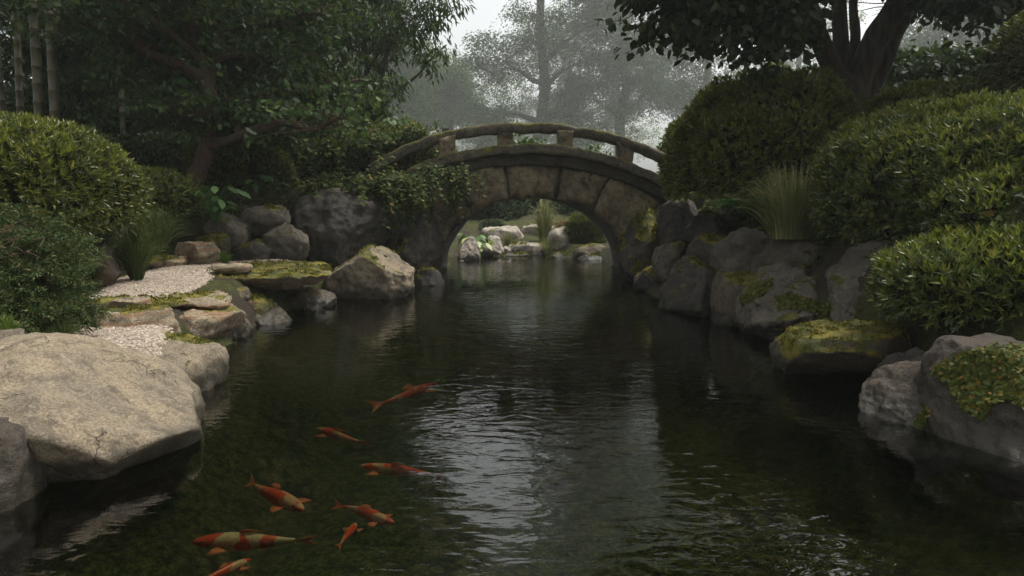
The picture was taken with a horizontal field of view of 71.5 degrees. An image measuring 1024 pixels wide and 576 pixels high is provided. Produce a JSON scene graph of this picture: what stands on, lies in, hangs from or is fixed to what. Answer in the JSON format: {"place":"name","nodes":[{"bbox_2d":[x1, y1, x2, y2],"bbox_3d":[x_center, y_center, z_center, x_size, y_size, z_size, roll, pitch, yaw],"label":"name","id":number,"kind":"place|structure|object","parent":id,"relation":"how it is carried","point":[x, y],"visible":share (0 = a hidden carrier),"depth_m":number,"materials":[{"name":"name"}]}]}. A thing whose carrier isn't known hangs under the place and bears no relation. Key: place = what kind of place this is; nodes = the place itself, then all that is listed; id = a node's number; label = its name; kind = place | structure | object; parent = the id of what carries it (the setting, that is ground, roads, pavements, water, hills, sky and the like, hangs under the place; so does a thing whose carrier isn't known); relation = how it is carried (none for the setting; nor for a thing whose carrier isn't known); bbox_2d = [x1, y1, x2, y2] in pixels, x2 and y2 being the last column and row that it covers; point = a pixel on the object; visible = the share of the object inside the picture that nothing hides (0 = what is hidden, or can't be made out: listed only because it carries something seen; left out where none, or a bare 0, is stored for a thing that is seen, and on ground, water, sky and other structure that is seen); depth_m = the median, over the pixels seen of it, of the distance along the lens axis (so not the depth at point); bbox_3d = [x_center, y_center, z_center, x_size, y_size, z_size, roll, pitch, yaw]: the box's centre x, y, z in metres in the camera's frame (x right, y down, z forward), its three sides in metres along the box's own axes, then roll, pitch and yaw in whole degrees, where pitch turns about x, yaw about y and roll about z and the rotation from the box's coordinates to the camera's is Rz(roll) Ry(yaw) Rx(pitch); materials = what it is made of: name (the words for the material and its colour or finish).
{"place":"outdoors","nodes":[
{"label":"outdoors","id":0,"kind":"place"},
{"bbox_2d":[74,259,289,356],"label":"gravel path","id":1,"kind":"structure","parent":0,"point":[149,350],"depth_m":9.59,"materials":[{"name":"gravel"}]},
{"bbox_2d":[41,318,85,333],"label":"grass clump","id":2,"kind":"object","parent":1,"relation":"on","point":[64,328],"visible":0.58,"depth_m":6.36,"materials":[{"name":"plant"}]},
{"bbox_2d":[102,222,169,280],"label":"grass clump","id":3,"kind":"object","parent":1,"relation":"on","point":[134,251],"visible":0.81,"depth_m":10.23,"materials":[{"name":"plant"}]},
{"bbox_2d":[240,203,290,238],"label":"rock","id":4,"kind":"object","parent":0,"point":[261,221],"visible":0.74,"depth_m":14.01,"materials":[{"name":"grey stone"}]},
{"bbox_2d":[0,0,993,173],"label":"sky","id":5,"kind":"structure","parent":0,"point":[487,11],"materials":[{"name":"white"}]},
{"bbox_2d":[0,255,1023,575],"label":"water","id":6,"kind":"structure","parent":0,"point":[538,415],"depth_m":4.74,"materials":[{"name":"green liquid"}]},
{"bbox_2d":[0,417,48,512],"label":"boulder","id":7,"kind":"object","parent":6,"relation":"in","point":[24,475],"visible":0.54,"depth_m":4.13,"materials":[{"name":"stone"}]},
{"bbox_2d":[480,235,503,255],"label":"stone","id":8,"kind":"object","parent":6,"relation":"in","point":[497,247],"visible":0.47,"depth_m":26.16,"materials":[{"name":"stone"}]},
{"bbox_2d":[682,232,727,268],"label":"boulder","id":9,"kind":"object","parent":6,"relation":"in","point":[700,246],"visible":0.36,"depth_m":12.56,"materials":[{"name":"stone"}]},
{"bbox_2d":[4,150,1023,351],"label":"ground","id":10,"kind":"structure","parent":0,"point":[922,338],"depth_m":10.35,"materials":[{"name":"green plant"}]},
{"bbox_2d":[0,0,96,113],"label":"bamboo","id":11,"kind":"object","parent":10,"relation":"on","point":[19,90],"visible":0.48,"depth_m":15.94,"materials":[{"name":"green plant"}]},
{"bbox_2d":[0,0,98,112],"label":"bamboo","id":12,"kind":"object","parent":10,"relation":"on","point":[2,102],"visible":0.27,"depth_m":15.22,"materials":[{"name":"green plant"}]},
{"bbox_2d":[0,200,112,334],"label":"juniper","id":13,"kind":"object","parent":10,"relation":"on","point":[37,260],"visible":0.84,"depth_m":6.77,"materials":[{"name":"green plant"}]},
{"bbox_2d":[0,0,113,125],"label":"bamboo","id":14,"kind":"object","parent":10,"relation":"on","point":[37,80],"visible":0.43,"depth_m":13.78,"materials":[{"name":"green plant"}]},
{"bbox_2d":[4,62,112,135],"bbox_3d":[-11.759,-4.056,17.908,5.554,3.285,3.111,0,6,0],"label":"undergrowth bush","id":15,"kind":"object","parent":10,"relation":"on","point":[70,94],"visible":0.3,"depth_m":17.19,"materials":[{"name":"green plant"}]},
{"bbox_2d":[0,0,133,97],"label":"dark evergreen","id":16,"kind":"object","parent":10,"relation":"on","point":[7,45],"visible":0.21,"depth_m":18.54,"materials":[{"name":"green plant"}]},
{"bbox_2d":[0,0,135,120],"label":"bamboo","id":17,"kind":"object","parent":10,"relation":"on","point":[53,89],"visible":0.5,"depth_m":13.59,"materials":[{"name":"green plant"}]},
{"bbox_2d":[0,109,156,239],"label":"clipped shrub","id":18,"kind":"object","parent":10,"relation":"on","point":[51,167],"visible":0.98,"depth_m":8.72,"materials":[{"name":"green plant"}]},
{"bbox_2d":[65,241,122,289],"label":"boulder","id":19,"kind":"object","parent":10,"relation":"on","point":[113,273],"visible":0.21,"depth_m":9.85,"materials":[{"name":"grey stone"}]},
{"bbox_2d":[0,332,204,482],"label":"boulder","id":20,"kind":"object","parent":10,"relation":"on","point":[77,407],"visible":0.66,"depth_m":4.79,"materials":[{"name":"beige stone"}]},
{"bbox_2d":[87,294,151,307],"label":"ledge stone","id":21,"kind":"object","parent":10,"relation":"on","point":[122,301],"visible":0.52,"depth_m":7.95,"materials":[{"name":"stone"}]},
{"bbox_2d":[90,301,181,332],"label":"ledge stone","id":22,"kind":"object","parent":10,"relation":"on","point":[133,315],"visible":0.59,"depth_m":7.58,"materials":[{"name":"stone"}]},
{"bbox_2d":[92,128,192,172],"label":"shrub","id":23,"kind":"object","parent":10,"relation":"on","point":[150,148],"visible":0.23,"depth_m":16.23,"materials":[{"name":"green plant"}]},
{"bbox_2d":[28,0,257,98],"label":"dark evergreen","id":24,"kind":"object","parent":10,"relation":"on","point":[91,64],"visible":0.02,"depth_m":18.83,"materials":[{"name":"green plant"}]},
{"bbox_2d":[127,206,195,250],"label":"grass clump","id":25,"kind":"object","parent":10,"relation":"on","point":[162,225],"visible":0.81,"depth_m":11.50,"materials":[{"name":"plant"}]},
{"bbox_2d":[120,163,209,215],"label":"shrub","id":26,"kind":"object","parent":10,"relation":"on","point":[166,184],"visible":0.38,"depth_m":12.72,"materials":[{"name":"green plant"}]},
{"bbox_2d":[147,254,187,269],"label":"ledge stone","id":27,"kind":"object","parent":10,"relation":"on","point":[171,260],"visible":0.39,"depth_m":12.06,"materials":[{"name":"stone"}]},
{"bbox_2d":[157,331,228,390],"bbox_3d":[-3.331,0.988,6.904,1.007,1.023,1.320,0,6,0],"label":"boulder","id":28,"kind":"object","parent":10,"relation":"on","point":[202,363],"visible":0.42,"depth_m":6.80,"materials":[{"name":"beige stone"}]},
{"bbox_2d":[175,241,220,264],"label":"ledge stone","id":29,"kind":"object","parent":10,"relation":"on","point":[199,252],"visible":0.73,"depth_m":12.44,"materials":[{"name":"stone"}]},
{"bbox_2d":[1,0,412,190],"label":"maple tree","id":30,"kind":"object","parent":10,"relation":"on","point":[250,112],"visible":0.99,"depth_m":13.90,"materials":[{"name":"green plant"}]},
{"bbox_2d":[179,303,245,339],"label":"ledge stone","id":31,"kind":"object","parent":10,"relation":"on","point":[209,324],"visible":0.38,"depth_m":8.71,"materials":[{"name":"stone"}]},
{"bbox_2d":[116,288,231,309],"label":"ledge stone","id":32,"kind":"object","parent":31,"relation":"on","point":[212,300],"visible":0.52,"depth_m":9.06,"materials":[{"name":"stone"}]},
{"bbox_2d":[172,185,252,225],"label":"broad leaved plant","id":33,"kind":"object","parent":10,"relation":"on","point":[215,211],"visible":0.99,"depth_m":12.79,"materials":[{"name":"green plant"}]},
{"bbox_2d":[194,231,230,254],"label":"stone","id":34,"kind":"object","parent":10,"relation":"on","point":[222,241],"visible":0.73,"depth_m":13.15,"materials":[{"name":"grey stone"}]},
{"bbox_2d":[202,212,250,254],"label":"boulder","id":35,"kind":"object","parent":10,"relation":"on","point":[237,230],"visible":0.6,"depth_m":13.65,"materials":[{"name":"grey stone"}]},
{"bbox_2d":[179,127,300,193],"bbox_3d":[-6.284,-2.937,16.315,2.889,1.728,2.358,0,6,0],"label":"shrub","id":36,"kind":"object","parent":10,"relation":"on","point":[275,164],"visible":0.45,"depth_m":15.54,"materials":[{"name":"green plant"}]},
{"bbox_2d":[170,80,312,177],"bbox_3d":[-7.461,-4.140,19.288,5.702,3.238,2.999,0,6,0],"label":"undergrowth bush","id":37,"kind":"object","parent":10,"relation":"on","point":[287,146],"visible":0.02,"depth_m":18.78,"materials":[{"name":"green plant"}]},
{"bbox_2d":[231,318,253,338],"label":"stone","id":38,"kind":"object","parent":10,"relation":"on","point":[246,328],"visible":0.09,"depth_m":9.61,"materials":[{"name":"grey stone"}]},
{"bbox_2d":[231,238,272,260],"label":"stone","id":39,"kind":"object","parent":10,"relation":"on","point":[257,249],"visible":0.66,"depth_m":13.54,"materials":[{"name":"stone"}]},
{"bbox_2d":[249,293,274,314],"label":"stone","id":40,"kind":"object","parent":10,"relation":"on","point":[261,304],"visible":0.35,"depth_m":10.82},
{"bbox_2d":[234,174,292,194],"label":"broad leaved plant","id":41,"kind":"object","parent":10,"relation":"on","point":[264,178],"visible":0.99,"depth_m":14.87,"materials":[{"name":"green plant"}]},
{"bbox_2d":[204,259,332,290],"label":"ledge stone","id":42,"kind":"object","parent":10,"relation":"on","point":[272,275],"visible":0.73,"depth_m":11.57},
{"bbox_2d":[211,262,252,274],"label":"ledge stone","id":43,"kind":"object","parent":42,"relation":"on","point":[235,268],"visible":0.98,"depth_m":11.07,"materials":[{"name":"stone"}]},
{"bbox_2d":[169,0,374,85],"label":"dark evergreen","id":44,"kind":"object","parent":10,"relation":"on","point":[343,28],"visible":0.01,"depth_m":20.35,"materials":[{"name":"green plant"}]},
{"bbox_2d":[254,303,291,325],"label":"stone","id":45,"kind":"object","parent":10,"relation":"on","point":[277,314],"visible":0.26,"depth_m":10.73,"materials":[{"name":"grey stone"}]},
{"bbox_2d":[262,222,309,260],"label":"boulder","id":46,"kind":"object","parent":10,"relation":"on","point":[286,241],"visible":0.75,"depth_m":13.84,"materials":[{"name":"grey stone"}]},
{"bbox_2d":[285,286,336,309],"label":"stone","id":47,"kind":"object","parent":10,"relation":"on","point":[304,298],"visible":0.36,"depth_m":12.34,"materials":[{"name":"grey stone"}]},
{"bbox_2d":[289,187,391,270],"bbox_3d":[-3.918,-1.117,15.964,2.319,2.338,2.624,0,6,0],"label":"boulder","id":48,"kind":"object","parent":10,"relation":"on","point":[337,229],"visible":0.57,"depth_m":14.90,"materials":[{"name":"stone"}]},
{"bbox_2d":[273,140,450,238],"bbox_3d":[-3.408,-2.123,15.800,4.169,2.241,2.098,-1,6,-9],"label":"creeper","id":49,"kind":"object","parent":48,"relation":"on","point":[390,187],"visible":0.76,"depth_m":15.78,"materials":[{"name":"green plant"}]},
{"bbox_2d":[290,60,392,186],"bbox_3d":[-5.689,-4.453,20.011,5.296,3.713,2.846,0,6,0],"label":"undergrowth bush","id":50,"kind":"object","parent":10,"relation":"on","point":[374,117],"visible":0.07,"depth_m":19.41,"materials":[{"name":"green plant"}]},
{"bbox_2d":[322,243,414,298],"bbox_3d":[-2.900,-0.130,14.389,1.824,1.566,1.740,0,6,0],"label":"boulder","id":51,"kind":"object","parent":10,"relation":"on","point":[372,271],"visible":0.7,"depth_m":13.67,"materials":[{"name":"beige stone"}]},
{"bbox_2d":[266,0,476,112],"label":"willowy tree","id":52,"kind":"object","parent":10,"relation":"on","point":[386,42],"visible":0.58,"depth_m":20.06,"materials":[{"name":"green plant"}]},
{"bbox_2d":[290,114,458,184],"bbox_3d":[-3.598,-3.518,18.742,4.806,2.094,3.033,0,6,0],"label":"shrub","id":53,"kind":"object","parent":10,"relation":"on","point":[412,159],"visible":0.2,"depth_m":17.97,"materials":[{"name":"green plant"}]},
{"bbox_2d":[326,0,448,134],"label":"woodland tree","id":54,"kind":"object","parent":10,"relation":"on","point":[419,83],"visible":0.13,"depth_m":136.55,"materials":[{"name":"grey plant"}]},
{"bbox_2d":[387,201,444,276],"bbox_3d":[-2.373,-0.960,17.082,1.466,2.377,1.916,0,6,0],"label":"boulder","id":55,"kind":"object","parent":10,"relation":"on","point":[419,246],"visible":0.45,"depth_m":16.52,"materials":[{"name":"stone"}]},
{"bbox_2d":[414,266,444,285],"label":"stone","id":56,"kind":"object","parent":10,"relation":"on","point":[429,276],"visible":0.59,"depth_m":16.06,"materials":[{"name":"stone"}]},
{"bbox_2d":[371,34,532,149],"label":"woodland tree","id":57,"kind":"object","parent":10,"relation":"on","point":[451,90],"visible":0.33,"depth_m":176.07,"materials":[{"name":"grey plant"}]},
{"bbox_2d":[457,236,479,259],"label":"stone","id":58,"kind":"object","parent":10,"relation":"on","point":[469,249],"visible":0.57,"depth_m":24.19,"materials":[{"name":"stone"}]},
{"bbox_2d":[454,233,494,251],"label":"variegated plant","id":59,"kind":"object","parent":58,"relation":"on","point":[482,240],"visible":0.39,"depth_m":24.91,"materials":[{"name":"green plant"}]},
{"bbox_2d":[469,198,531,220],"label":"shrub","id":60,"kind":"object","parent":10,"relation":"on","point":[508,210],"visible":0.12,"depth_m":32.36,"materials":[{"name":"green plant"}]},
{"bbox_2d":[481,225,523,240],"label":"stone","id":61,"kind":"object","parent":10,"relation":"on","point":[498,231],"visible":0.4,"depth_m":28.95,"materials":[{"name":"stone"}]},
{"bbox_2d":[6,138,1023,286],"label":"undergrowth","id":62,"kind":"object","parent":10,"relation":"on","point":[986,214],"visible":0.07,"depth_m":12.12,"materials":[{"name":"green plant"}]},
{"bbox_2d":[714,197,774,221],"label":"fern","id":63,"kind":"object","parent":62,"relation":"on","point":[726,201],"visible":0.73,"depth_m":10.59,"materials":[{"name":"plant"}]},
{"bbox_2d":[508,240,548,254],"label":"stone","id":64,"kind":"object","parent":10,"relation":"on","point":[533,248],"visible":0.59,"depth_m":26.89,"materials":[{"name":"stone"}]},
{"bbox_2d":[368,122,689,270],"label":"stone bridge","id":65,"kind":"structure","parent":10,"relation":"on","point":[609,197],"depth_m":17.20,"materials":[{"name":"grey stone"}]},
{"bbox_2d":[413,162,485,221],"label":"creeper","id":66,"kind":"object","parent":65,"relation":"attached to","point":[457,180],"visible":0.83,"depth_m":16.74,"materials":[{"name":"green plant"}]},
{"bbox_2d":[525,199,559,241],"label":"grass","id":67,"kind":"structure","parent":10,"relation":"on","point":[545,220],"depth_m":28.16,"materials":[{"name":"plant"}]},
{"bbox_2d":[429,0,662,162],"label":"woodland tree","id":68,"kind":"object","parent":10,"relation":"on","point":[532,105],"visible":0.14,"depth_m":236.94,"materials":[{"name":"grey plant"}]},
{"bbox_2d":[522,198,570,214],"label":"shrub","id":69,"kind":"object","parent":10,"relation":"on","point":[561,209],"visible":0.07,"depth_m":34.27,"materials":[{"name":"green plant"}]},
{"bbox_2d":[547,226,571,250],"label":"stone","id":70,"kind":"object","parent":10,"relation":"on","point":[558,235],"visible":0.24,"depth_m":27.04,"materials":[{"name":"stone"}]},
{"bbox_2d":[443,0,679,150],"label":"woodland tree","id":71,"kind":"object","parent":10,"relation":"on","point":[591,11],"visible":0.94,"depth_m":153.36,"materials":[{"name":"grey plant"}]},
{"bbox_2d":[561,210,606,243],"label":"shrub","id":72,"kind":"object","parent":10,"relation":"on","point":[582,227],"visible":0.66,"depth_m":26.73,"materials":[{"name":"green plant"}]},
{"bbox_2d":[573,243,604,257],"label":"stone","id":73,"kind":"object","parent":10,"relation":"on","point":[582,250],"visible":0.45,"depth_m":24.90,"materials":[{"name":"grey stone"}]},
{"bbox_2d":[616,206,658,281],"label":"boulder","id":74,"kind":"object","parent":10,"relation":"on","point":[637,245],"visible":0.68,"depth_m":16.80,"materials":[{"name":"stone"}]},
{"bbox_2d":[554,2,724,156],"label":"woodland tree","id":75,"kind":"object","parent":10,"relation":"on","point":[618,128],"visible":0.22,"depth_m":170.08,"materials":[{"name":"grey plant"}]},
{"bbox_2d":[633,264,657,290],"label":"stone","id":76,"kind":"object","parent":10,"relation":"on","point":[645,279],"visible":0.4,"depth_m":15.02,"materials":[{"name":"stone"}]},
{"bbox_2d":[652,241,687,282],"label":"stone","id":77,"kind":"object","parent":10,"relation":"on","point":[666,257],"visible":0.73,"depth_m":14.32,"materials":[{"name":"grey stone"}]},
{"bbox_2d":[657,198,697,246],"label":"boulder","id":78,"kind":"object","parent":10,"relation":"on","point":[675,218],"visible":0.45,"depth_m":15.75,"materials":[{"name":"stone"}]},
{"bbox_2d":[658,255,715,317],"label":"boulder","id":79,"kind":"object","parent":10,"relation":"on","point":[685,288],"visible":0.66,"depth_m":11.82,"materials":[{"name":"stone"}]},
{"bbox_2d":[630,26,752,120],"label":"woodland tree","id":80,"kind":"object","parent":10,"relation":"on","point":[684,97],"visible":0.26,"depth_m":160.61,"materials":[{"name":"grey plant"}]},
{"bbox_2d":[685,209,729,242],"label":"boulder","id":81,"kind":"object","parent":10,"relation":"on","point":[708,221],"visible":0.6,"depth_m":13.83,"materials":[{"name":"stone"}]},
{"bbox_2d":[710,269,755,326],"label":"boulder","id":82,"kind":"object","parent":10,"relation":"on","point":[725,289],"visible":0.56,"depth_m":10.47,"materials":[{"name":"grey stone"}]},
{"bbox_2d":[708,227,770,272],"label":"boulder","id":83,"kind":"object","parent":10,"relation":"on","point":[740,248],"visible":0.35,"depth_m":11.20,"materials":[{"name":"grey stone"}]},
{"bbox_2d":[657,62,870,203],"bbox_3d":[4.814,-2.803,13.229,3.990,2.491,3.897,0,6,0],"label":"clipped shrub","id":84,"kind":"object","parent":10,"relation":"on","point":[725,135],"visible":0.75,"depth_m":11.97,"materials":[{"name":"green plant"}]},
{"bbox_2d":[730,260,816,339],"bbox_3d":[3.883,0.275,9.894,1.449,1.285,1.985,0,6,0],"label":"boulder","id":85,"kind":"object","parent":10,"relation":"on","point":[762,316],"visible":0.52,"depth_m":9.56,"materials":[{"name":"grey stone"}]},
{"bbox_2d":[738,277,773,306],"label":"creeping plant","id":86,"kind":"object","parent":85,"relation":"on","point":[758,291],"visible":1,"depth_m":9.88,"materials":[{"name":"green plant"}]},
{"bbox_2d":[774,290,832,315],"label":"creeping plant","id":87,"kind":"object","parent":85,"relation":"on","point":[800,300],"visible":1,"depth_m":9.11,"materials":[{"name":"green plant"}]},
{"bbox_2d":[750,232,819,271],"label":"boulder","id":88,"kind":"object","parent":10,"relation":"on","point":[783,250],"visible":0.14,"depth_m":10.21,"materials":[{"name":"grey stone"}]},
{"bbox_2d":[721,0,870,78],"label":"woodland tree","id":89,"kind":"object","parent":10,"relation":"on","point":[799,61],"visible":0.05,"depth_m":184.28,"materials":[{"name":"grey plant"}]},
{"bbox_2d":[590,0,1023,112],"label":"forked tree","id":90,"kind":"object","parent":10,"relation":"on","point":[769,29],"visible":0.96,"depth_m":11.51,"materials":[{"name":"green plant"}]},
{"bbox_2d":[769,318,911,374],"bbox_3d":[3.407,0.664,7.408,1.327,0.693,1.368,0,6,0],"label":"boulder","id":91,"kind":"object","parent":10,"relation":"on","point":[824,346],"visible":0.91,"depth_m":7.01,"materials":[{"name":"green stone"}]},
{"bbox_2d":[825,240,896,321],"bbox_3d":[4.371,0.268,8.433,1.258,1.702,1.809,0,6,0],"label":"boulder","id":92,"kind":"object","parent":10,"relation":"on","point":[846,272],"visible":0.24,"depth_m":8.53,"materials":[{"name":"grey stone"}]},
{"bbox_2d":[858,360,929,431],"bbox_3d":[3.369,1.114,5.901,0.904,0.969,1.216,0,6,0],"label":"boulder","id":93,"kind":"object","parent":10,"relation":"on","point":[890,392],"visible":0.29,"depth_m":5.95,"materials":[{"name":"stone"}]},
{"bbox_2d":[874,347,924,369],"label":"stone","id":94,"kind":"object","parent":10,"relation":"on","point":[914,354],"visible":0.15,"depth_m":6.42,"materials":[{"name":"stone"}]},
{"bbox_2d":[807,86,1023,246],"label":"clipped shrub","id":95,"kind":"object","parent":10,"relation":"on","point":[875,165],"visible":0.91,"depth_m":8.25,"materials":[{"name":"green plant"}]},
{"bbox_2d":[859,74,980,116],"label":"clipped shrub","id":96,"kind":"object","parent":10,"relation":"on","point":[885,97],"visible":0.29,"depth_m":11.95,"materials":[{"name":"green plant"}]},
{"bbox_2d":[880,36,984,103],"bbox_3d":[9.084,-3.786,14.909,4.323,2.938,3.101,0,6,0],"label":"broad leaved bush","id":97,"kind":"object","parent":10,"relation":"on","point":[924,62],"visible":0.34,"depth_m":14.36,"materials":[{"name":"green plant"}]},
{"bbox_2d":[865,216,1023,332],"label":"clipped shrub","id":98,"kind":"object","parent":10,"relation":"on","point":[961,274],"visible":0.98,"depth_m":6.29,"materials":[{"name":"green plant"}]},
{"bbox_2d":[899,13,999,68],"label":"woodland tree","id":99,"kind":"object","parent":10,"relation":"on","point":[960,38],"visible":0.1,"depth_m":142.15,"materials":[{"name":"grey plant"}]},
{"bbox_2d":[889,161,1023,240],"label":"clipped shrub","id":100,"kind":"object","parent":10,"relation":"on","point":[966,197],"visible":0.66,"depth_m":7.19,"materials":[{"name":"green plant"}]},
{"bbox_2d":[913,333,1023,462],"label":"boulder","id":101,"kind":"object","parent":10,"relation":"on","point":[999,431],"visible":0.42,"depth_m":5.32,"materials":[{"name":"stone"}]},
{"bbox_2d":[930,341,1023,420],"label":"creeping plant","id":102,"kind":"object","parent":101,"relation":"on","point":[985,376],"visible":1,"depth_m":5.24,"materials":[{"name":"green plant"}]},
{"bbox_2d":[970,8,1023,95],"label":"clipped shrub","id":103,"kind":"object","parent":10,"relation":"on","point":[1002,57],"visible":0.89,"depth_m":10.09,"materials":[{"name":"green plant"}]},
{"bbox_2d":[721,159,833,239],"bbox_3d":[4.043,-1.264,10.216,2.138,1.132,1.658,0,6,0],"label":"grass clump","id":104,"kind":"object","parent":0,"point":[788,218],"visible":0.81,"depth_m":10.05,"materials":[{"name":"green plant"}]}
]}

